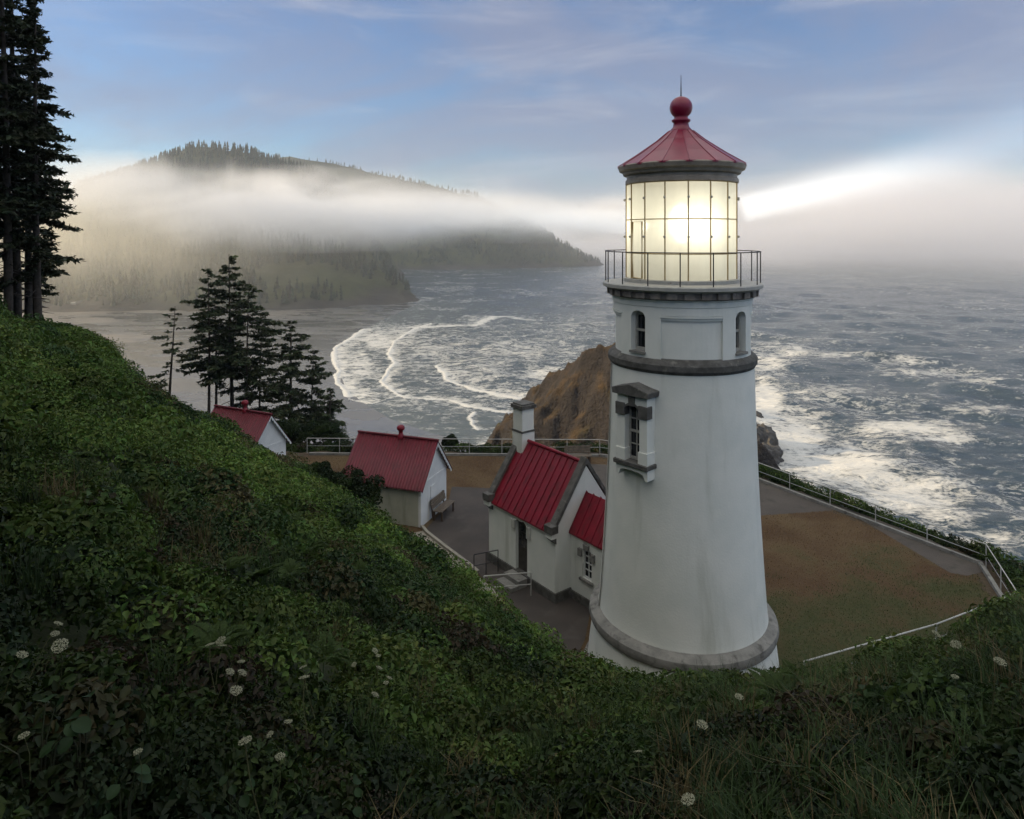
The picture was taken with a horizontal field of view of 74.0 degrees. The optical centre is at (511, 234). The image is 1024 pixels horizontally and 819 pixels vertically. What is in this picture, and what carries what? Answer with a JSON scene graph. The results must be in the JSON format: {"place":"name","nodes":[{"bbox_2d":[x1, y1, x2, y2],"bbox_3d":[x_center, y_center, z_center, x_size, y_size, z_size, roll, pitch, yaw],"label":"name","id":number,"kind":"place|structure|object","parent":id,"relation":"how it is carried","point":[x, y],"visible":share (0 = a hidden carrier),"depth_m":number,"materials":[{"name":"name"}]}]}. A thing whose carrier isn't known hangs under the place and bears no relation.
{"place":"outdoors","nodes":[
{"label":"outdoors","id":0,"kind":"place"},
{"bbox_2d":[0,147,419,311],"bbox_3d":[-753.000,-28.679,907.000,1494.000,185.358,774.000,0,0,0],"label":"headland hill","id":1,"kind":"structure","parent":0,"point":[359,289],"depth_m":690.70,"materials":[{"name":"plant"}]},
{"bbox_2d":[70,300,83,304],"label":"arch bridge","id":2,"kind":"structure","parent":1,"relation":"on","point":[74,303],"depth_m":562.03,"materials":[{"name":"concrete"}]},
{"bbox_2d":[0,139,410,306],"bbox_3d":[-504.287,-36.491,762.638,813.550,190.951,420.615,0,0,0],"label":"conifer wood","id":3,"kind":"object","parent":1,"relation":"on","point":[147,267],"visible":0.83,"depth_m":716.81,"materials":[{"name":"plant"}]},
{"bbox_2d":[22,304,473,451],"bbox_3d":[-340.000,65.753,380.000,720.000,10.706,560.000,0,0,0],"label":"beach","id":4,"kind":"structure","parent":0,"point":[327,330],"depth_m":396.74,"materials":[{"name":"sand"}]},
{"bbox_2d":[279,157,603,269],"bbox_3d":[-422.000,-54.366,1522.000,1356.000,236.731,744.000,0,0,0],"label":"headland hill","id":5,"kind":"structure","parent":0,"point":[355,185],"depth_m":1381.63,"materials":[{"name":"plant"}]},
{"bbox_2d":[274,154,599,265],"bbox_3d":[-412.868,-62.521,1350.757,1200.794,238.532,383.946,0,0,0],"label":"conifer wood","id":6,"kind":"object","parent":5,"relation":"on","point":[483,223],"visible":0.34,"depth_m":1389.32,"materials":[{"name":"plant"}]},
{"bbox_2d":[415,531,499,600],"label":"concrete walk","id":7,"kind":"structure","parent":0,"point":[428,538],"depth_m":27.71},
{"bbox_2d":[474,550,497,573],"bbox_3d":[-0.992,12.617,26.040,1.016,0.966,0.036,0,0,-23],"label":"handrail","id":8,"kind":"object","parent":7,"relation":"on","point":[486,563],"visible":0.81,"depth_m":26.04,"materials":[{"name":"metal"}]},
{"bbox_2d":[427,487,589,651],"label":"asphalt yard","id":9,"kind":"structure","parent":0,"point":[462,529],"depth_m":27.21,"materials":[{"name":"asphalt"}]},
{"bbox_2d":[430,490,454,521],"bbox_3d":[-3.217,12.534,31.496,0.620,0.900,1.450,0,0,20],"label":"wooden bench","id":10,"kind":"object","parent":9,"relation":"on","point":[440,497],"visible":1,"depth_m":31.37,"materials":[{"name":"grey wood"}]},
{"bbox_2d":[421,525,478,573],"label":"yard kerb","id":11,"kind":"structure","parent":9,"relation":"on","point":[436,539],"depth_m":28.09,"materials":[{"name":"concrete"}]},
{"bbox_2d":[483,572,531,595],"bbox_3d":[-0.157,12.616,24.353,1.746,0.969,0.044,0,0,-9],"label":"handrail","id":12,"kind":"object","parent":9,"relation":"on","point":[484,576],"visible":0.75,"depth_m":24.39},
{"bbox_2d":[482,400,605,608],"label":"workroom cottage","id":13,"kind":"structure","parent":9,"relation":"on","point":[544,504],"depth_m":25.09,"materials":[{"name":"white paint"}]},
{"bbox_2d":[511,518,515,528],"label":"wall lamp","id":14,"kind":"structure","parent":13,"relation":"in","point":[513,523],"depth_m":25.81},
{"bbox_2d":[518,521,526,571],"bbox_3d":[0.475,11.670,25.624,0.065,1.960,0.700,0,0,-38],"label":"door","id":15,"kind":"structure","parent":13,"relation":"in","point":[522,541],"depth_m":25.70,"materials":[{"name":"paint"}]},
{"bbox_2d":[526,526,530,539],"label":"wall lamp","id":16,"kind":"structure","parent":13,"relation":"in","point":[528,530],"depth_m":25.08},
{"bbox_2d":[0,389,1023,818],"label":"tall grass","id":17,"kind":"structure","parent":0,"point":[740,759],"depth_m":3.86,"materials":[{"name":"green plant"}]},
{"bbox_2d":[0,369,1023,818],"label":"hillside","id":18,"kind":"structure","parent":0,"point":[82,637],"depth_m":4.11,"materials":[{"name":"plant"}]},
{"bbox_2d":[0,0,72,319],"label":"conifer tree","id":19,"kind":"object","parent":18,"relation":"on","point":[43,253],"visible":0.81,"depth_m":27.85,"materials":[{"name":"green plant"}]},
{"bbox_2d":[0,12,77,265],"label":"conifer tree","id":20,"kind":"object","parent":18,"relation":"on","point":[11,133],"visible":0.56,"depth_m":26.85,"materials":[{"name":"green plant"}]},
{"bbox_2d":[0,0,80,313],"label":"conifer tree","id":21,"kind":"object","parent":18,"relation":"on","point":[7,159],"visible":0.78,"depth_m":27.02,"materials":[{"name":"green plant"}]},
{"bbox_2d":[0,0,83,316],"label":"conifer tree","id":22,"kind":"object","parent":18,"relation":"on","point":[17,261],"visible":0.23,"depth_m":29.63,"materials":[{"name":"green plant"}]},
{"bbox_2d":[0,0,86,319],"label":"conifer tree","id":23,"kind":"object","parent":18,"relation":"on","point":[28,301],"visible":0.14,"depth_m":31.00,"materials":[{"name":"green plant"}]},
{"bbox_2d":[0,694,91,818],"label":"broadleaf plant","id":24,"kind":"object","parent":18,"relation":"on","point":[82,724],"visible":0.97,"depth_m":2.33,"materials":[{"name":"green plant"}]},
{"bbox_2d":[39,690,94,817],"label":"broadleaf plant","id":25,"kind":"object","parent":18,"relation":"on","point":[64,744],"visible":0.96,"depth_m":2.39,"materials":[{"name":"green plant"}]},
{"bbox_2d":[100,764,151,818],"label":"broadleaf plant","id":26,"kind":"object","parent":18,"relation":"on","point":[113,790],"visible":1,"depth_m":2.33,"materials":[{"name":"green plant"}]},
{"bbox_2d":[147,308,194,393],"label":"conifer tree","id":27,"kind":"object","parent":18,"relation":"on","point":[172,351],"visible":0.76,"depth_m":49.83,"materials":[{"name":"green plant"}]},
{"bbox_2d":[176,268,228,412],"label":"conifer tree","id":28,"kind":"object","parent":18,"relation":"on","point":[208,328],"visible":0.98,"depth_m":49.73,"materials":[{"name":"green plant"}]},
{"bbox_2d":[184,290,241,404],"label":"conifer tree","id":29,"kind":"object","parent":18,"relation":"on","point":[221,385],"visible":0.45,"depth_m":51.23,"materials":[{"name":"green plant"}]},
{"bbox_2d":[180,255,266,406],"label":"conifer tree","id":30,"kind":"object","parent":18,"relation":"on","point":[242,359],"visible":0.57,"depth_m":51.29,"materials":[{"name":"green plant"}]},
{"bbox_2d":[219,776,254,818],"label":"broadleaf plant","id":31,"kind":"object","parent":18,"relation":"on","point":[243,800],"visible":0.98,"depth_m":2.71,"materials":[{"name":"green plant"}]},
{"bbox_2d":[195,283,288,407],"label":"conifer tree","id":32,"kind":"object","parent":18,"relation":"on","point":[235,347],"visible":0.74,"depth_m":50.63,"materials":[{"name":"green plant"}]},
{"bbox_2d":[217,312,297,418],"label":"conifer tree","id":33,"kind":"object","parent":18,"relation":"on","point":[283,398],"visible":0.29,"depth_m":53.77,"materials":[{"name":"green plant"}]},
{"bbox_2d":[276,418,301,447],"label":"bush","id":34,"kind":"object","parent":18,"relation":"on","point":[289,427],"visible":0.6,"depth_m":44.23,"materials":[{"name":"green plant"}]},
{"bbox_2d":[247,320,334,451],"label":"conifer tree","id":35,"kind":"object","parent":18,"relation":"on","point":[290,368],"visible":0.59,"depth_m":49.64,"materials":[{"name":"green plant"}]},
{"bbox_2d":[286,350,347,451],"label":"conifer tree","id":36,"kind":"object","parent":18,"relation":"on","point":[320,392],"visible":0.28,"depth_m":50.67,"materials":[{"name":"green plant"}]},
{"bbox_2d":[306,460,332,478],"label":"bush","id":37,"kind":"object","parent":18,"relation":"on","point":[318,466],"visible":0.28,"depth_m":26.43,"materials":[{"name":"green plant"}]},
{"bbox_2d":[295,419,349,447],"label":"bush","id":38,"kind":"object","parent":18,"relation":"on","point":[323,428],"visible":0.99,"depth_m":43.08,"materials":[{"name":"green plant"}]},
{"bbox_2d":[308,388,348,451],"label":"conifer tree","id":39,"kind":"object","parent":18,"relation":"on","point":[329,408],"visible":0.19,"depth_m":49.03,"materials":[{"name":"green plant"}]},
{"bbox_2d":[326,774,361,818],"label":"broadleaf plant","id":40,"kind":"object","parent":18,"relation":"on","point":[357,811],"visible":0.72,"depth_m":2.98,"materials":[{"name":"green plant"}]},
{"bbox_2d":[318,465,386,509],"bbox_3d":[-6.251,9.919,25.896,2.630,1.987,2.915,0,0,-44],"label":"bush","id":41,"kind":"object","parent":18,"relation":"on","point":[365,489],"visible":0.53,"depth_m":25.84,"materials":[{"name":"green plant"}]},
{"bbox_2d":[353,559,370,572],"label":"fern","id":42,"kind":"object","parent":18,"relation":"on","point":[361,566],"visible":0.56,"depth_m":9.26,"materials":[{"name":"green plant"}]},
{"bbox_2d":[441,433,458,451],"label":"bush","id":43,"kind":"object","parent":18,"relation":"on","point":[451,438],"visible":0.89,"depth_m":42.38,"materials":[{"name":"green plant"}]},
{"bbox_2d":[309,452,598,455],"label":"path kerb","id":44,"kind":"structure","parent":18,"relation":"on","point":[446,454],"depth_m":40.08,"materials":[{"name":"concrete"}]},
{"bbox_2d":[307,438,607,452],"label":"pipe fence","id":45,"kind":"object","parent":18,"relation":"on","point":[469,446],"visible":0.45,"depth_m":40.32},
{"bbox_2d":[0,294,1023,818],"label":"shrub cover","id":46,"kind":"object","parent":18,"relation":"on","point":[170,444],"visible":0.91,"depth_m":4.50,"materials":[{"name":"green plant"}]},
{"bbox_2d":[1,650,28,703],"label":"wild flower","id":47,"kind":"object","parent":46,"relation":"on","point":[23,652],"visible":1,"depth_m":2.46,"materials":[{"name":"white plant"}]},
{"bbox_2d":[18,731,30,780],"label":"wild flower","id":48,"kind":"object","parent":46,"relation":"on","point":[24,734],"visible":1,"depth_m":2.07,"materials":[{"name":"white plant"}]},
{"bbox_2d":[12,400,52,411],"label":"fern","id":49,"kind":"object","parent":46,"relation":"on","point":[34,406],"visible":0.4,"depth_m":7.27,"materials":[{"name":"green plant"}]},
{"bbox_2d":[29,621,62,678],"bbox_3d":[-1.824,1.618,2.652,0.038,0.202,0.038,-4,-32,44],"label":"wild flower","id":50,"kind":"object","parent":46,"relation":"on","point":[57,622],"visible":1,"depth_m":2.66,"materials":[{"name":"green plant"}]},
{"bbox_2d":[45,631,59,669],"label":"wild flower","id":51,"kind":"object","parent":46,"relation":"on","point":[56,632],"visible":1,"depth_m":2.63,"materials":[{"name":"white plant"}]},
{"bbox_2d":[51,638,68,688],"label":"wild flower","id":52,"kind":"object","parent":46,"relation":"on","point":[59,646],"visible":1,"depth_m":2.57,"materials":[{"name":"white plant"}]},
{"bbox_2d":[64,451,96,458],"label":"fern","id":53,"kind":"object","parent":46,"relation":"on","point":[79,454],"visible":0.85,"depth_m":5.87,"materials":[{"name":"green plant"}]},
{"bbox_2d":[133,748,142,791],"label":"wild flower","id":54,"kind":"object","parent":46,"relation":"on","point":[140,749],"visible":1,"depth_m":2.32,"materials":[{"name":"white plant"}]},
{"bbox_2d":[185,484,203,492],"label":"fern","id":55,"kind":"object","parent":46,"relation":"on","point":[197,488],"visible":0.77,"depth_m":8.29,"materials":[{"name":"green plant"}]},
{"bbox_2d":[205,642,214,689],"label":"wild flower","id":56,"kind":"object","parent":46,"relation":"on","point":[209,663],"visible":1,"depth_m":3.40,"materials":[{"name":"green plant"}]},
{"bbox_2d":[186,620,251,662],"bbox_3d":[-1.719,2.392,4.004,0.376,0.084,0.427,0,0,-20],"label":"fern","id":57,"kind":"object","parent":46,"relation":"on","point":[234,633],"visible":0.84,"depth_m":4.04,"materials":[{"name":"green plant"}]},
{"bbox_2d":[207,450,234,460],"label":"fern","id":58,"kind":"object","parent":46,"relation":"on","point":[224,455],"visible":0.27,"depth_m":13.14,"materials":[{"name":"green plant"}]},
{"bbox_2d":[210,668,234,713],"bbox_3d":[-1.403,2.199,3.272,0.046,0.223,0.046,25,-4,8],"label":"wild flower","id":59,"kind":"object","parent":46,"relation":"on","point":[231,671],"visible":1,"depth_m":3.28,"materials":[{"name":"white plant"}]},
{"bbox_2d":[215,636,234,674],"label":"wild flower","id":60,"kind":"object","parent":46,"relation":"on","point":[219,640],"visible":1,"depth_m":3.56,"materials":[{"name":"white plant"}]},
{"bbox_2d":[217,669,246,721],"bbox_3d":[-1.390,2.276,3.349,0.050,0.258,0.050,27,-11,-4],"label":"wild flower","id":61,"kind":"object","parent":46,"relation":"on","point":[235,684],"visible":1,"depth_m":3.36,"materials":[{"name":"white plant"}]},
{"bbox_2d":[223,685,242,741],"bbox_3d":[-1.300,2.218,3.124,0.061,0.279,0.061,15,0,39],"label":"wild flower","id":62,"kind":"object","parent":46,"relation":"on","point":[237,691],"visible":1,"depth_m":3.13,"materials":[{"name":"white plant"}]},
{"bbox_2d":[210,555,259,574],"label":"fern","id":63,"kind":"object","parent":46,"relation":"on","point":[234,563],"visible":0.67,"depth_m":5.76,"materials":[{"name":"green plant"}]},
{"bbox_2d":[236,659,244,706],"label":"wild flower","id":64,"kind":"object","parent":46,"relation":"on","point":[242,661],"visible":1,"depth_m":3.48,"materials":[{"name":"white plant"}]},
{"bbox_2d":[238,735,260,818],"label":"wild flower","id":65,"kind":"object","parent":46,"relation":"on","point":[248,738],"visible":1,"depth_m":2.73,"materials":[{"name":"white plant"}]},
{"bbox_2d":[235,563,282,579],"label":"fern","id":66,"kind":"object","parent":46,"relation":"on","point":[256,574],"visible":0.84,"depth_m":6.03,"materials":[{"name":"green plant"}]},
{"bbox_2d":[266,730,290,765],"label":"wild flower","id":67,"kind":"object","parent":46,"relation":"on","point":[267,735],"visible":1,"depth_m":2.88,"materials":[{"name":"white plant"}]},
{"bbox_2d":[275,752,284,808],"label":"wild flower","id":68,"kind":"object","parent":46,"relation":"on","point":[277,755],"visible":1,"depth_m":2.75,"materials":[{"name":"white plant"}]},
{"bbox_2d":[284,719,292,764],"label":"wild flower","id":69,"kind":"object","parent":46,"relation":"on","point":[285,736],"visible":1,"depth_m":3.04,"materials":[{"name":"white plant"}]},
{"bbox_2d":[268,558,309,579],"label":"fern","id":70,"kind":"object","parent":46,"relation":"on","point":[292,566],"visible":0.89,"depth_m":6.64,"materials":[{"name":"green plant"}]},
{"bbox_2d":[298,675,309,738],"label":"wild flower","id":71,"kind":"object","parent":46,"relation":"on","point":[304,676],"visible":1,"depth_m":3.61,"materials":[{"name":"white plant"}]},
{"bbox_2d":[299,665,314,718],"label":"wild flower","id":72,"kind":"object","parent":46,"relation":"on","point":[306,689],"visible":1,"depth_m":3.76,"materials":[{"name":"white plant"}]},
{"bbox_2d":[297,531,328,557],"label":"fern","id":73,"kind":"object","parent":46,"relation":"on","point":[315,546],"visible":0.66,"depth_m":8.65,"materials":[{"name":"green plant"}]},
{"bbox_2d":[307,631,352,670],"bbox_3d":[-1.319,2.994,4.884,0.362,0.085,0.473,18,-7,-34],"label":"fern","id":74,"kind":"object","parent":46,"relation":"on","point":[329,648],"visible":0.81,"depth_m":4.92,"materials":[{"name":"green plant"}]},
{"bbox_2d":[359,692,377,728],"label":"wild flower","id":75,"kind":"object","parent":46,"relation":"on","point":[369,706],"visible":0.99,"depth_m":4.01,"materials":[{"name":"white plant"}]},
{"bbox_2d":[369,533,384,541],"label":"fern","id":76,"kind":"object","parent":46,"relation":"on","point":[375,537],"visible":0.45,"depth_m":14.69,"materials":[{"name":"green plant"}]},
{"bbox_2d":[529,665,559,682],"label":"fern","id":77,"kind":"object","parent":46,"relation":"on","point":[551,670],"visible":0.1,"depth_m":7.58,"materials":[{"name":"green plant"}]},
{"bbox_2d":[634,750,645,800],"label":"wild flower","id":78,"kind":"object","parent":46,"relation":"on","point":[638,765],"visible":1,"depth_m":3.35,"materials":[{"name":"white plant"}]},
{"bbox_2d":[632,672,655,689],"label":"fern","id":79,"kind":"object","parent":46,"relation":"on","point":[634,679],"visible":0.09,"depth_m":7.18,"materials":[{"name":"green plant"}]},
{"bbox_2d":[667,673,678,690],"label":"fern","id":80,"kind":"object","parent":46,"relation":"on","point":[670,676],"visible":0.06,"depth_m":6.92,"materials":[{"name":"green plant"}]},
{"bbox_2d":[681,793,694,818],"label":"wild flower","id":81,"kind":"object","parent":46,"relation":"on","point":[686,797],"visible":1,"depth_m":2.59,"materials":[{"name":"white plant"}]},
{"bbox_2d":[693,720,707,777],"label":"wild flower","id":82,"kind":"object","parent":46,"relation":"on","point":[701,725],"visible":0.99,"depth_m":3.41,"materials":[{"name":"white plant"}]},
{"bbox_2d":[735,693,743,731],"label":"wild flower","id":83,"kind":"object","parent":46,"relation":"on","point":[738,701],"visible":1,"depth_m":3.78,"materials":[{"name":"white plant"}]},
{"bbox_2d":[739,667,815,703],"bbox_3d":[1.968,3.348,5.027,0.583,0.105,0.446,-8,5,11],"label":"fern","id":84,"kind":"object","parent":46,"relation":"on","point":[770,676],"visible":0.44,"depth_m":5.09,"materials":[{"name":"green plant"}]},
{"bbox_2d":[914,630,940,668],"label":"wild flower","id":85,"kind":"object","parent":46,"relation":"on","point":[937,633],"visible":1,"depth_m":4.54,"materials":[{"name":"white plant"}]},
{"bbox_2d":[952,674,958,715],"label":"wild flower","id":86,"kind":"object","parent":46,"relation":"on","point":[955,676],"visible":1,"depth_m":3.31,"materials":[{"name":"white plant"}]},
{"bbox_2d":[950,640,968,681],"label":"wild flower","id":87,"kind":"object","parent":46,"relation":"on","point":[953,645],"visible":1,"depth_m":3.97,"materials":[{"name":"white plant"}]},
{"bbox_2d":[991,657,1006,717],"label":"wild flower","id":88,"kind":"object","parent":46,"relation":"on","point":[1001,659],"visible":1,"depth_m":3.35,"materials":[{"name":"white plant"}]},
{"bbox_2d":[286,438,1023,592],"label":"clifftop scrub","id":89,"kind":"object","parent":18,"relation":"on","point":[1012,569],"visible":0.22,"depth_m":32.18,"materials":[{"name":"green plant"}]},
{"bbox_2d":[782,659,799,674],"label":"fern","id":90,"kind":"object","parent":18,"relation":"on","point":[792,667],"visible":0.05,"depth_m":7.54,"materials":[{"name":"green plant"}]},
{"bbox_2d":[600,454,1004,596],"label":"path kerb","id":91,"kind":"structure","parent":18,"relation":"on","point":[992,582],"depth_m":29.59,"materials":[{"name":"concrete"}]},
{"bbox_2d":[758,462,1015,591],"bbox_3d":[14.363,12.741,31.383,3.006,1.319,17.448,0,0,-28],"label":"pipe fence","id":92,"kind":"object","parent":18,"relation":"on","point":[986,546],"visible":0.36,"depth_m":29.08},
{"bbox_2d":[803,597,1004,664],"bbox_3d":[12.733,12.741,21.061,9.594,1.319,0.241,0,0,-23],"label":"pipe fence","id":93,"kind":"object","parent":18,"relation":"on","point":[892,636],"visible":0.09,"depth_m":20.57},
{"bbox_2d":[0,0,1023,239],"label":"sky","id":94,"kind":"structure","parent":0,"point":[847,119],"materials":[{"name":"blue"}]},
{"bbox_2d":[486,342,783,476],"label":"rocky bluff","id":95,"kind":"structure","parent":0,"point":[571,400],"depth_m":111.27,"materials":[{"name":"stone"}]},
{"bbox_2d":[290,455,991,670],"bbox_3d":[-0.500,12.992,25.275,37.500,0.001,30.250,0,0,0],"label":"lawn","id":96,"kind":"structure","parent":0,"point":[815,573],"depth_m":25.35,"materials":[{"name":"plant"}]},
{"bbox_2d":[211,400,291,455],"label":"oil shed","id":97,"kind":"structure","parent":96,"relation":"on","point":[265,429],"depth_m":35.41,"materials":[{"name":"red metal"}]},
{"bbox_2d":[344,425,451,527],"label":"oil shed","id":98,"kind":"structure","parent":96,"relation":"on","point":[411,470],"depth_m":31.15,"materials":[{"name":"red metal"}]},
{"bbox_2d":[564,445,591,463],"bbox_3d":[3.764,12.534,38.764,1.500,0.900,0.620,0,0,-4],"label":"wooden bench","id":99,"kind":"object","parent":96,"relation":"on","point":[582,449],"visible":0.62,"depth_m":38.95,"materials":[{"name":"grey wood"}]},
{"bbox_2d":[584,88,778,676],"bbox_3d":[5.045,4.410,20.299,5.840,18.380,5.840,0,0,0],"label":"lighthouse","id":100,"kind":"object","parent":96,"relation":"on","point":[682,577],"visible":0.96,"depth_m":18.53,"materials":[{"name":"paint"}]},
{"bbox_2d":[612,382,659,481],"bbox_3d":[3.410,5.370,18.774,0.570,2.580,1.236,0,0,-43],"label":"tower window","id":101,"kind":"structure","parent":100,"relation":"in","point":[635,403],"depth_m":18.60,"materials":[{"name":"white paint"}]},
{"bbox_2d":[629,311,645,354],"bbox_3d":[3.600,2.715,19.086,0.348,1.170,0.559,0,0,-40],"label":"sash window","id":102,"kind":"structure","parent":100,"relation":"in","point":[640,318],"depth_m":19.21,"materials":[{"name":"glass"}]},
{"bbox_2d":[735,313,747,355],"bbox_3d":[6.257,2.715,18.854,0.559,1.170,0.348,0,0,-40],"label":"sash window","id":103,"kind":"structure","parent":100,"relation":"in","point":[738,352],"depth_m":19.03,"materials":[{"name":"wood"}]},
{"bbox_2d":[330,239,1023,570],"bbox_3d":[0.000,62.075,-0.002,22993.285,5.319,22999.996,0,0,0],"label":"sea","id":104,"kind":"structure","parent":0,"point":[889,373],"depth_m":347.78,"materials":[{"name":"liquid"}]},
{"bbox_2d":[756,411,763,417],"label":"sea rock","id":105,"kind":"object","parent":104,"relation":"in","point":[759,414],"visible":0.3,"depth_m":232.88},
{"bbox_2d":[757,423,778,445],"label":"sea rock","id":106,"kind":"object","parent":104,"relation":"in","point":[766,434],"visible":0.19,"depth_m":197.87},
{"bbox_2d":[762,442,783,463],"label":"sea rock","id":107,"kind":"object","parent":104,"relation":"in","point":[777,452],"visible":0.32,"depth_m":188.65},
{"bbox_2d":[591,464,982,575],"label":"cliff path","id":108,"kind":"structure","parent":0,"point":[774,500],"depth_m":31.83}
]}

